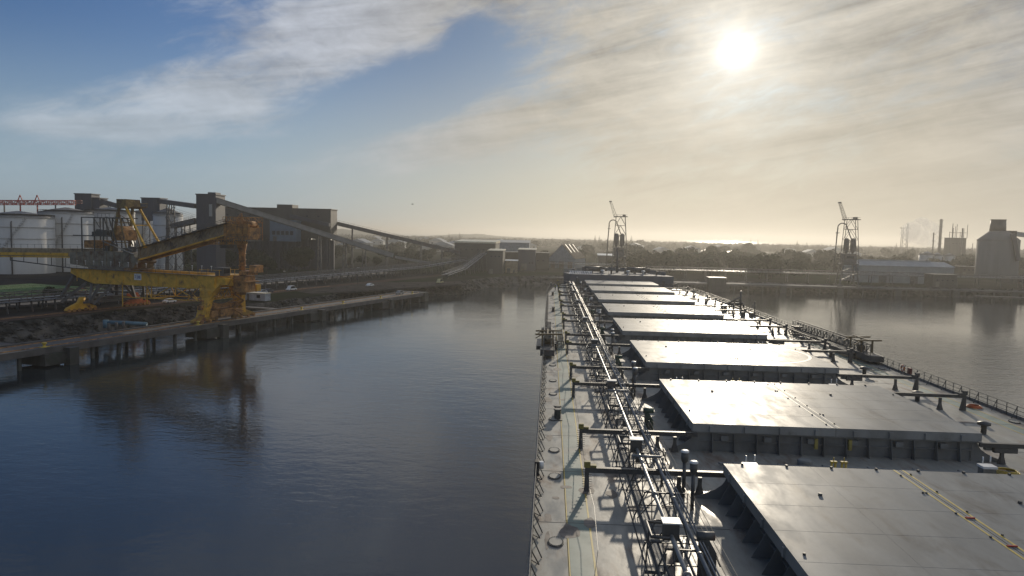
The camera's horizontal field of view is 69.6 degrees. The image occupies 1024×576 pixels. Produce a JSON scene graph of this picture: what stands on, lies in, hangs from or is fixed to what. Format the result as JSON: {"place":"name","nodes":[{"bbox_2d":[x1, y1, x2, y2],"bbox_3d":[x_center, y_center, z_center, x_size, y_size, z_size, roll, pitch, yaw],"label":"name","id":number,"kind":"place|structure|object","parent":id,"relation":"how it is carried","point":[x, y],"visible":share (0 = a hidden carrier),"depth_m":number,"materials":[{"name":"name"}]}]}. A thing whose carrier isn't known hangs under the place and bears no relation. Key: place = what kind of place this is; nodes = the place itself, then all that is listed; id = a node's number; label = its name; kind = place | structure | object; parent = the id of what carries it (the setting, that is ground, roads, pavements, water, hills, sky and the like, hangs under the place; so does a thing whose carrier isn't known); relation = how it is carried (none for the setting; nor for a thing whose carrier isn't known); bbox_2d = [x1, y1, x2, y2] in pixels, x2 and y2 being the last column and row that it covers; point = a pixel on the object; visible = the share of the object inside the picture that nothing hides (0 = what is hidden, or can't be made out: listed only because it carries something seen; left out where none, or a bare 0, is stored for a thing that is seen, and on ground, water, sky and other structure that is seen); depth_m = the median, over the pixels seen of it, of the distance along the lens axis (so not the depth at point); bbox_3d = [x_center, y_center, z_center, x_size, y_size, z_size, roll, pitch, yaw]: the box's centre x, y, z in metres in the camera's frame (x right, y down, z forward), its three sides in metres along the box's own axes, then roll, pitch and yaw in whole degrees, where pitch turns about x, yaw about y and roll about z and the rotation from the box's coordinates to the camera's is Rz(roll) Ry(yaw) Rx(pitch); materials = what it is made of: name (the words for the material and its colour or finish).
{"place":"outdoors","nodes":[
{"label":"outdoors","id":0,"kind":"place"},
{"bbox_2d":[0,284,105,298],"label":"lawn","id":1,"kind":"structure","parent":0,"point":[20,287],"depth_m":286.69,"materials":[{"name":"green plant"}]},
{"bbox_2d":[0,274,445,321],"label":"service road","id":2,"kind":"structure","parent":0,"point":[112,308],"depth_m":233.00,"materials":[{"name":"asphalt"}]},
{"bbox_2d":[0,286,327,319],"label":"landside rails","id":3,"kind":"object","parent":2,"relation":"on","point":[129,306],"visible":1,"depth_m":221.00,"materials":[{"name":"metal"}]},
{"bbox_2d":[0,199,262,323],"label":"ship loader","id":4,"kind":"object","parent":3,"relation":"on","point":[110,265],"visible":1,"depth_m":212.62,"materials":[{"name":"metal"}]},
{"bbox_2d":[225,204,337,269],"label":"storage building","id":5,"kind":"structure","parent":0,"point":[284,211],"depth_m":459.83,"materials":[{"name":"metal"}]},
{"bbox_2d":[289,214,330,226],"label":"conveyor gallery","id":6,"kind":"object","parent":5,"relation":"attached to","point":[310,220],"visible":1,"depth_m":452.80,"materials":[{"name":"grey metal"}]},
{"bbox_2d":[337,229,571,239],"bbox_3d":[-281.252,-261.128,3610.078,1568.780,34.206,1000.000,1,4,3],"label":"hill","id":7,"kind":"structure","parent":0,"point":[343,231],"depth_m":3427.99,"materials":[{"name":"green plant"}]},
{"bbox_2d":[454,239,499,270],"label":"transfer house","id":8,"kind":"structure","parent":0,"point":[467,249],"depth_m":499.72,"materials":[{"name":"metal"}]},
{"bbox_2d":[487,249,505,273],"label":"transfer house","id":9,"kind":"structure","parent":0,"point":[496,261],"depth_m":463.27,"materials":[{"name":"metal"}]},
{"bbox_2d":[0,275,1023,575],"bbox_3d":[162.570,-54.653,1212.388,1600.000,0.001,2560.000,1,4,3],"label":"harbour water","id":10,"kind":"structure","parent":0,"point":[398,439],"depth_m":108.89,"materials":[{"name":"blue liquid"}]},
{"bbox_2d":[0,291,428,370],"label":"wharf","id":11,"kind":"structure","parent":10,"relation":"in","point":[62,350],"depth_m":190.35,"materials":[{"name":"concrete"}]},
{"bbox_2d":[103,320,147,330],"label":"water pipe","id":12,"kind":"object","parent":11,"relation":"on","point":[106,323],"visible":0.84,"depth_m":189.88,"materials":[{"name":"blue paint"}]},
{"bbox_2d":[706,277,726,291],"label":"mooring dolphin","id":13,"kind":"object","parent":10,"relation":"in","point":[716,284],"visible":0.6,"depth_m":419.47,"materials":[{"name":"concrete"}]},
{"bbox_2d":[527,247,1023,575],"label":"bulk carrier","id":14,"kind":"object","parent":10,"relation":"on","point":[685,431],"visible":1,"depth_m":52.82,"materials":[{"name":"paint"}]},
{"bbox_2d":[534,459,543,476],"bbox_3d":[1.727,11.440,46.861,0.580,0.950,0.700,1,4,3],"label":"rescue light","id":15,"kind":"object","parent":14,"relation":"hanging from","point":[540,464],"visible":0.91,"depth_m":46.58,"materials":[{"name":"white plastic"}]},
{"bbox_2d":[996,467,1020,474],"bbox_3d":[33.750,12.511,50.237,1.689,0.218,1.515,1,4,3],"label":"rope coil","id":16,"kind":"object","parent":14,"relation":"on","point":[1008,469],"visible":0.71,"depth_m":50.10,"materials":[{"name":"yellow fabric"}]},
{"bbox_2d":[674,281,1023,298],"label":"pier","id":17,"kind":"structure","parent":10,"relation":"in","point":[897,291],"depth_m":420.00,"materials":[{"name":"concrete"}]},
{"bbox_2d":[833,202,860,286],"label":"pneumatic unloader","id":18,"kind":"object","parent":17,"relation":"on","point":[846,258],"visible":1,"depth_m":424.67,"materials":[{"name":"metal"}]},
{"bbox_2d":[975,295,1023,300],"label":"jetty","id":19,"kind":"object","parent":10,"relation":"in","point":[997,296],"visible":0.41,"depth_m":397.41,"materials":[{"name":"concrete"}]},
{"bbox_2d":[0,230,1023,322],"bbox_3d":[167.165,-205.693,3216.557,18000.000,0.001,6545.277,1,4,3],"label":"ground","id":20,"kind":"structure","parent":0,"point":[984,283],"depth_m":470.24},
{"bbox_2d":[0,272,83,284],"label":"tank yard","id":21,"kind":"structure","parent":20,"relation":"on","point":[9,279],"depth_m":336.79,"materials":[{"name":"green plant"}]},
{"bbox_2d":[0,211,55,273],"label":"storage tank","id":22,"kind":"object","parent":21,"relation":"on","point":[20,229],"visible":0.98,"depth_m":362.68,"materials":[{"name":"metal"}]},
{"bbox_2d":[37,207,94,271],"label":"storage tank","id":23,"kind":"object","parent":21,"relation":"on","point":[67,223],"visible":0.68,"depth_m":386.90,"materials":[{"name":"metal"}]},
{"bbox_2d":[0,195,82,211],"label":"conveyor bridge","id":24,"kind":"structure","parent":23,"relation":"on","point":[19,203],"depth_m":391.83,"materials":[{"name":"red paint"}]},
{"bbox_2d":[74,193,100,210],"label":"transfer tower","id":25,"kind":"structure","parent":20,"relation":"on","point":[86,198],"depth_m":424.94,"materials":[{"name":"metal"}]},
{"bbox_2d":[92,197,108,208],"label":"transfer tower","id":26,"kind":"structure","parent":20,"relation":"on","point":[96,202],"depth_m":425.77,"materials":[{"name":"metal"}]},
{"bbox_2d":[101,199,115,207],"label":"conveyor gallery","id":27,"kind":"object","parent":20,"relation":"on","point":[108,203],"visible":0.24,"depth_m":427.92,"materials":[{"name":"metal"}]},
{"bbox_2d":[84,207,135,250],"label":"storage tank","id":28,"kind":"object","parent":20,"relation":"on","point":[111,211],"visible":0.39,"depth_m":412.99,"materials":[{"name":"metal"}]},
{"bbox_2d":[134,210,152,251],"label":"storage tank","id":29,"kind":"object","parent":20,"relation":"on","point":[138,221],"visible":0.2,"depth_m":441.75,"materials":[{"name":"metal"}]},
{"bbox_2d":[140,197,167,243],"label":"transfer tower","id":30,"kind":"structure","parent":20,"relation":"on","point":[153,205],"depth_m":413.09,"materials":[{"name":"metal"}]},
{"bbox_2d":[152,208,182,270],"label":"storage tank","id":31,"kind":"object","parent":20,"relation":"on","point":[159,223],"visible":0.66,"depth_m":405.76,"materials":[{"name":"metal"}]},
{"bbox_2d":[158,199,195,270],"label":"conveyor gallery","id":32,"kind":"object","parent":20,"relation":"on","point":[176,203],"visible":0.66,"depth_m":402.82,"materials":[{"name":"metal"}]},
{"bbox_2d":[170,216,195,271],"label":"conveyor gallery","id":33,"kind":"object","parent":20,"relation":"on","point":[184,223],"visible":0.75,"depth_m":391.38,"materials":[{"name":"metal"}]},
{"bbox_2d":[184,250,194,263],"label":"broadleaf tree","id":34,"kind":"object","parent":20,"relation":"on","point":[187,253],"visible":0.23,"depth_m":434.08,"materials":[{"name":"green plant"}]},
{"bbox_2d":[0,272,393,306],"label":"gravel verge","id":35,"kind":"structure","parent":20,"relation":"on","point":[317,278],"depth_m":309.23,"materials":[{"name":"grey gravel"}]},
{"bbox_2d":[195,192,225,272],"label":"transfer tower","id":36,"kind":"structure","parent":20,"relation":"on","point":[209,209],"depth_m":374.11,"materials":[{"name":"metal"}]},
{"bbox_2d":[0,273,436,317],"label":"conveyor yard","id":37,"kind":"structure","parent":20,"relation":"on","point":[27,309],"depth_m":269.22,"materials":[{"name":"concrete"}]},
{"bbox_2d":[0,265,423,308],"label":"shipping conveyor","id":38,"kind":"object","parent":37,"relation":"on","point":[16,303],"visible":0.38,"depth_m":273.92,"materials":[{"name":"metal"}]},
{"bbox_2d":[0,257,467,313],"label":"quay conveyor","id":39,"kind":"object","parent":37,"relation":"on","point":[19,299],"visible":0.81,"depth_m":310.81,"materials":[{"name":"metal"}]},
{"bbox_2d":[395,256,430,263],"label":"conveyor gallery","id":40,"kind":"object","parent":39,"relation":"on","point":[409,259],"visible":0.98,"depth_m":448.28,"materials":[{"name":"grey metal"}]},
{"bbox_2d":[225,248,237,266],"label":"broadleaf tree","id":41,"kind":"object","parent":20,"relation":"on","point":[231,257],"visible":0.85,"depth_m":443.30,"materials":[{"name":"green plant"}]},
{"bbox_2d":[245,248,267,264],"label":"broadleaf tree","id":42,"kind":"object","parent":20,"relation":"on","point":[250,254],"visible":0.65,"depth_m":431.38,"materials":[{"name":"green plant"}]},
{"bbox_2d":[245,292,270,300],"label":"site cabin","id":43,"kind":"object","parent":20,"relation":"on","point":[260,296],"visible":0.82,"depth_m":253.82,"materials":[{"name":"metal"}]},
{"bbox_2d":[253,255,277,273],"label":"broadleaf tree","id":44,"kind":"object","parent":20,"relation":"on","point":[268,261],"visible":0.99,"depth_m":403.97,"materials":[{"name":"green plant"}]},
{"bbox_2d":[269,220,301,270],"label":"building","id":45,"kind":"structure","parent":20,"relation":"on","point":[281,232],"depth_m":444.77,"materials":[{"name":"metal"}]},
{"bbox_2d":[216,197,393,273],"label":"conveyor gallery","id":46,"kind":"object","parent":20,"relation":"on","point":[267,216],"visible":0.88,"depth_m":411.11,"materials":[{"name":"metal"}]},
{"bbox_2d":[335,245,345,257],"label":"broadleaf tree","id":47,"kind":"object","parent":20,"relation":"on","point":[338,251],"visible":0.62,"depth_m":614.86,"materials":[{"name":"green plant"}]},
{"bbox_2d":[353,239,372,248],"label":"house","id":48,"kind":"structure","parent":20,"relation":"on","point":[365,241],"depth_m":1032.83,"materials":[{"name":"metal"}]},
{"bbox_2d":[297,281,465,293],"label":"apron","id":49,"kind":"object","parent":20,"relation":"on","point":[355,288],"visible":0.77,"depth_m":331.26,"materials":[{"name":"concrete"}]},
{"bbox_2d":[388,243,400,250],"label":"broadleaf tree","id":50,"kind":"object","parent":20,"relation":"on","point":[392,247],"visible":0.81,"depth_m":788.03,"materials":[{"name":"green plant"}]},
{"bbox_2d":[337,220,459,269],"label":"conveyor gallery","id":51,"kind":"object","parent":20,"relation":"on","point":[411,240],"visible":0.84,"depth_m":485.85,"materials":[{"name":"metal"}]},
{"bbox_2d":[414,252,427,260],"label":"broadleaf tree","id":52,"kind":"object","parent":20,"relation":"on","point":[417,256],"visible":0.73,"depth_m":570.98,"materials":[{"name":"green plant"}]},
{"bbox_2d":[435,241,454,251],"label":"house","id":53,"kind":"structure","parent":20,"relation":"on","point":[444,243],"depth_m":964.17,"materials":[{"name":"metal"}]},
{"bbox_2d":[442,250,486,278],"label":"feed conveyor","id":54,"kind":"object","parent":20,"relation":"on","point":[468,264],"visible":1,"depth_m":453.84,"materials":[{"name":"metal"}]},
{"bbox_2d":[505,259,517,272],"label":"hut","id":55,"kind":"object","parent":20,"relation":"on","point":[511,266],"visible":0.95,"depth_m":476.93,"materials":[{"name":"concrete"}]},
{"bbox_2d":[518,248,536,270],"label":"depot","id":56,"kind":"structure","parent":20,"relation":"on","point":[526,259],"depth_m":510.13,"materials":[{"name":"metal"}]},
{"bbox_2d":[505,251,549,269],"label":"shed","id":57,"kind":"structure","parent":20,"relation":"on","point":[542,260],"depth_m":529.78,"materials":[{"name":"metal"}]},
{"bbox_2d":[549,244,585,268],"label":"shed","id":58,"kind":"structure","parent":20,"relation":"on","point":[569,255],"depth_m":559.59,"materials":[{"name":"metal"}]},
{"bbox_2d":[549,261,623,266],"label":"conveyor","id":59,"kind":"object","parent":20,"relation":"on","point":[586,263],"visible":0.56,"depth_m":556.63,"materials":[{"name":"metal"}]},
{"bbox_2d":[582,244,594,255],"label":"broadleaf tree","id":60,"kind":"object","parent":20,"relation":"on","point":[587,247],"visible":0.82,"depth_m":907.85,"materials":[{"name":"green plant"}]},
{"bbox_2d":[597,253,616,264],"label":"store","id":61,"kind":"structure","parent":20,"relation":"on","point":[601,257],"depth_m":636.67,"materials":[{"name":"metal"}]},
{"bbox_2d":[606,201,627,267],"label":"pneumatic unloader","id":62,"kind":"object","parent":20,"relation":"on","point":[621,252],"visible":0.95,"depth_m":473.75,"materials":[{"name":"metal"}]},
{"bbox_2d":[624,243,644,250],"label":"broadleaf tree","id":63,"kind":"object","parent":20,"relation":"on","point":[639,247],"visible":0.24,"depth_m":746.80,"materials":[{"name":"green plant"}]},
{"bbox_2d":[623,256,646,267],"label":"broadleaf tree","id":64,"kind":"object","parent":20,"relation":"on","point":[631,261],"visible":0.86,"depth_m":511.67,"materials":[{"name":"green plant"}]},
{"bbox_2d":[639,250,659,268],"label":"broadleaf tree","id":65,"kind":"object","parent":20,"relation":"on","point":[645,254],"visible":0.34,"depth_m":573.94,"materials":[{"name":"green plant"}]},
{"bbox_2d":[644,256,662,270],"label":"broadleaf tree","id":66,"kind":"object","parent":20,"relation":"on","point":[656,263],"visible":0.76,"depth_m":501.08,"materials":[{"name":"green plant"}]},
{"bbox_2d":[649,253,670,268],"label":"broadleaf tree","id":67,"kind":"object","parent":20,"relation":"on","point":[659,256],"visible":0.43,"depth_m":502.27,"materials":[{"name":"green plant"}]},
{"bbox_2d":[312,234,1023,257],"bbox_3d":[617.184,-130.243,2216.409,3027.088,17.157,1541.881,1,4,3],"label":"wood","id":68,"kind":"object","parent":20,"relation":"on","point":[870,249],"visible":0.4,"depth_m":1843.95,"materials":[{"name":"green plant"}]},
{"bbox_2d":[658,255,679,274],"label":"broadleaf tree","id":69,"kind":"object","parent":20,"relation":"on","point":[671,262],"visible":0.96,"depth_m":495.86,"materials":[{"name":"green plant"}]},
{"bbox_2d":[677,257,692,273],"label":"broadleaf tree","id":70,"kind":"object","parent":20,"relation":"on","point":[683,263],"visible":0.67,"depth_m":515.49,"materials":[{"name":"green plant"}]},
{"bbox_2d":[674,247,697,254],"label":"broadleaf tree","id":71,"kind":"object","parent":20,"relation":"on","point":[682,250],"visible":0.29,"depth_m":678.25,"materials":[{"name":"green plant"}]},
{"bbox_2d":[697,257,714,275],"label":"broadleaf tree","id":72,"kind":"object","parent":20,"relation":"on","point":[700,260],"visible":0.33,"depth_m":489.60,"materials":[{"name":"green plant"}]},
{"bbox_2d":[695,254,719,269],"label":"broadleaf tree","id":73,"kind":"object","parent":20,"relation":"on","point":[713,257],"visible":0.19,"depth_m":536.87,"materials":[{"name":"green plant"}]},
{"bbox_2d":[702,245,721,252],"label":"broadleaf tree","id":74,"kind":"object","parent":20,"relation":"on","point":[713,248],"visible":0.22,"depth_m":711.00,"materials":[{"name":"green plant"}]},
{"bbox_2d":[702,261,724,276],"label":"broadleaf tree","id":75,"kind":"object","parent":20,"relation":"on","point":[714,265],"visible":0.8,"depth_m":473.80,"materials":[{"name":"green plant"}]},
{"bbox_2d":[718,251,736,267],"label":"broadleaf tree","id":76,"kind":"object","parent":20,"relation":"on","point":[723,254],"visible":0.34,"depth_m":607.63,"materials":[{"name":"green plant"}]},
{"bbox_2d":[725,256,749,275],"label":"broadleaf tree","id":77,"kind":"object","parent":20,"relation":"on","point":[733,262],"visible":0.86,"depth_m":497.73,"materials":[{"name":"green plant"}]},
{"bbox_2d":[740,242,756,252],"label":"broadleaf tree","id":78,"kind":"object","parent":20,"relation":"on","point":[746,247],"visible":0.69,"depth_m":1020.00,"materials":[{"name":"green plant"}]},
{"bbox_2d":[744,256,774,278],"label":"broadleaf tree","id":79,"kind":"object","parent":20,"relation":"on","point":[752,265],"visible":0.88,"depth_m":465.96,"materials":[{"name":"green plant"}]},
{"bbox_2d":[754,252,782,278],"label":"broadleaf tree","id":80,"kind":"object","parent":20,"relation":"on","point":[776,260],"visible":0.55,"depth_m":467.93,"materials":[{"name":"green plant"}]},
{"bbox_2d":[778,248,798,259],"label":"broadleaf tree","id":81,"kind":"object","parent":20,"relation":"on","point":[787,254],"visible":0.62,"depth_m":697.63,"materials":[{"name":"green plant"}]},
{"bbox_2d":[782,261,806,278],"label":"broadleaf tree","id":82,"kind":"object","parent":20,"relation":"on","point":[796,265],"visible":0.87,"depth_m":473.71,"materials":[{"name":"green plant"}]},
{"bbox_2d":[789,253,811,262],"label":"broadleaf tree","id":83,"kind":"object","parent":20,"relation":"on","point":[800,257],"visible":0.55,"depth_m":565.31,"materials":[{"name":"green plant"}]},
{"bbox_2d":[800,261,816,275],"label":"broadleaf tree","id":84,"kind":"object","parent":20,"relation":"on","point":[809,266],"visible":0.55,"depth_m":525.68,"materials":[{"name":"green plant"}]},
{"bbox_2d":[813,263,826,275],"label":"broadleaf tree","id":85,"kind":"object","parent":20,"relation":"on","point":[820,266],"visible":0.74,"depth_m":534.41,"materials":[{"name":"green plant"}]},
{"bbox_2d":[813,258,831,267],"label":"broadleaf tree","id":86,"kind":"object","parent":20,"relation":"on","point":[825,260],"visible":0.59,"depth_m":596.65,"materials":[{"name":"green plant"}]},
{"bbox_2d":[812,249,837,259],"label":"broadleaf tree","id":87,"kind":"object","parent":20,"relation":"on","point":[829,254],"visible":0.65,"depth_m":675.78,"materials":[{"name":"green plant"}]},
{"bbox_2d":[646,266,1023,288],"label":"quay","id":88,"kind":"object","parent":20,"relation":"on","point":[833,273],"visible":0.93,"depth_m":445.74,"materials":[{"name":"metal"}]},
{"bbox_2d":[880,248,893,256],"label":"broadleaf tree","id":89,"kind":"object","parent":20,"relation":"on","point":[885,252],"visible":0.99,"depth_m":1170.10,"materials":[{"name":"green plant"}]},
{"bbox_2d":[889,255,911,259],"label":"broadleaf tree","id":90,"kind":"object","parent":20,"relation":"on","point":[898,258],"visible":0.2,"depth_m":648.53,"materials":[{"name":"green plant"}]},
{"bbox_2d":[899,224,908,253],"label":"lattice tower","id":91,"kind":"structure","parent":20,"relation":"on","point":[902,236],"depth_m":1455.97,"materials":[{"name":"metal"}]},
{"bbox_2d":[898,252,914,258],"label":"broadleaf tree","id":92,"kind":"object","parent":20,"relation":"on","point":[909,254],"visible":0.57,"depth_m":887.69,"materials":[{"name":"green plant"}]},
{"bbox_2d":[919,251,934,260],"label":"storage tank","id":93,"kind":"object","parent":20,"relation":"on","point":[923,256],"visible":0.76,"depth_m":734.14,"materials":[{"name":"metal"}]},
{"bbox_2d":[937,219,943,253],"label":"process column","id":94,"kind":"structure","parent":20,"relation":"on","point":[940,226],"depth_m":1065.39,"materials":[{"name":"metal"}]},
{"bbox_2d":[924,273,957,286],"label":"pump house","id":95,"kind":"structure","parent":20,"relation":"on","point":[939,280],"depth_m":428.41,"materials":[{"name":"concrete"}]},
{"bbox_2d":[943,224,967,257],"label":"process building","id":96,"kind":"structure","parent":20,"relation":"on","point":[952,246],"depth_m":969.57,"materials":[{"name":"metal"}]},
{"bbox_2d":[954,266,974,275],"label":"works building","id":97,"kind":"structure","parent":20,"relation":"on","point":[959,270],"depth_m":582.70,"materials":[{"name":"metal"}]},
{"bbox_2d":[974,219,1020,278],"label":"grain silo","id":98,"kind":"object","parent":20,"relation":"on","point":[997,249],"visible":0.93,"depth_m":545.38,"materials":[{"name":"concrete"}]},
{"bbox_2d":[0,275,1023,343],"bbox_3d":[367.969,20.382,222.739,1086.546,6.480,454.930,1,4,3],"label":"shore bank","id":99,"kind":"structure","parent":0,"point":[52,329],"depth_m":266.43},
{"bbox_2d":[0,275,1013,343],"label":"riprap","id":100,"kind":"object","parent":99,"relation":"on","point":[30,336],"visible":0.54,"depth_m":234.54,"materials":[{"name":"grey stone"}]},
{"bbox_2d":[0,0,1023,245],"label":"sky","id":101,"kind":"structure","parent":0,"point":[696,119],"materials":[{"name":"blue"}]},
{"bbox_2d":[500,240,530,251],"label":"warehouse","id":102,"kind":"structure","parent":0,"point":[512,245],"depth_m":640.10,"materials":[{"name":"metal"}]},
{"bbox_2d":[183,227,1023,249],"bbox_3d":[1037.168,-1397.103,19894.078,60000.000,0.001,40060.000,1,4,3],"label":"hills","id":103,"kind":"structure","parent":0,"point":[713,241],"depth_m":10961.65,"materials":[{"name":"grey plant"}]},
{"bbox_2d":[843,259,955,283],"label":"warehouse","id":104,"kind":"structure","parent":0,"point":[875,266],"depth_m":459.21,"materials":[{"name":"metal"}]},
{"bbox_2d":[1001,276,1023,283],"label":"works building","id":105,"kind":"structure","parent":0,"point":[1013,281],"depth_m":485.76,"materials":[{"name":"metal"}]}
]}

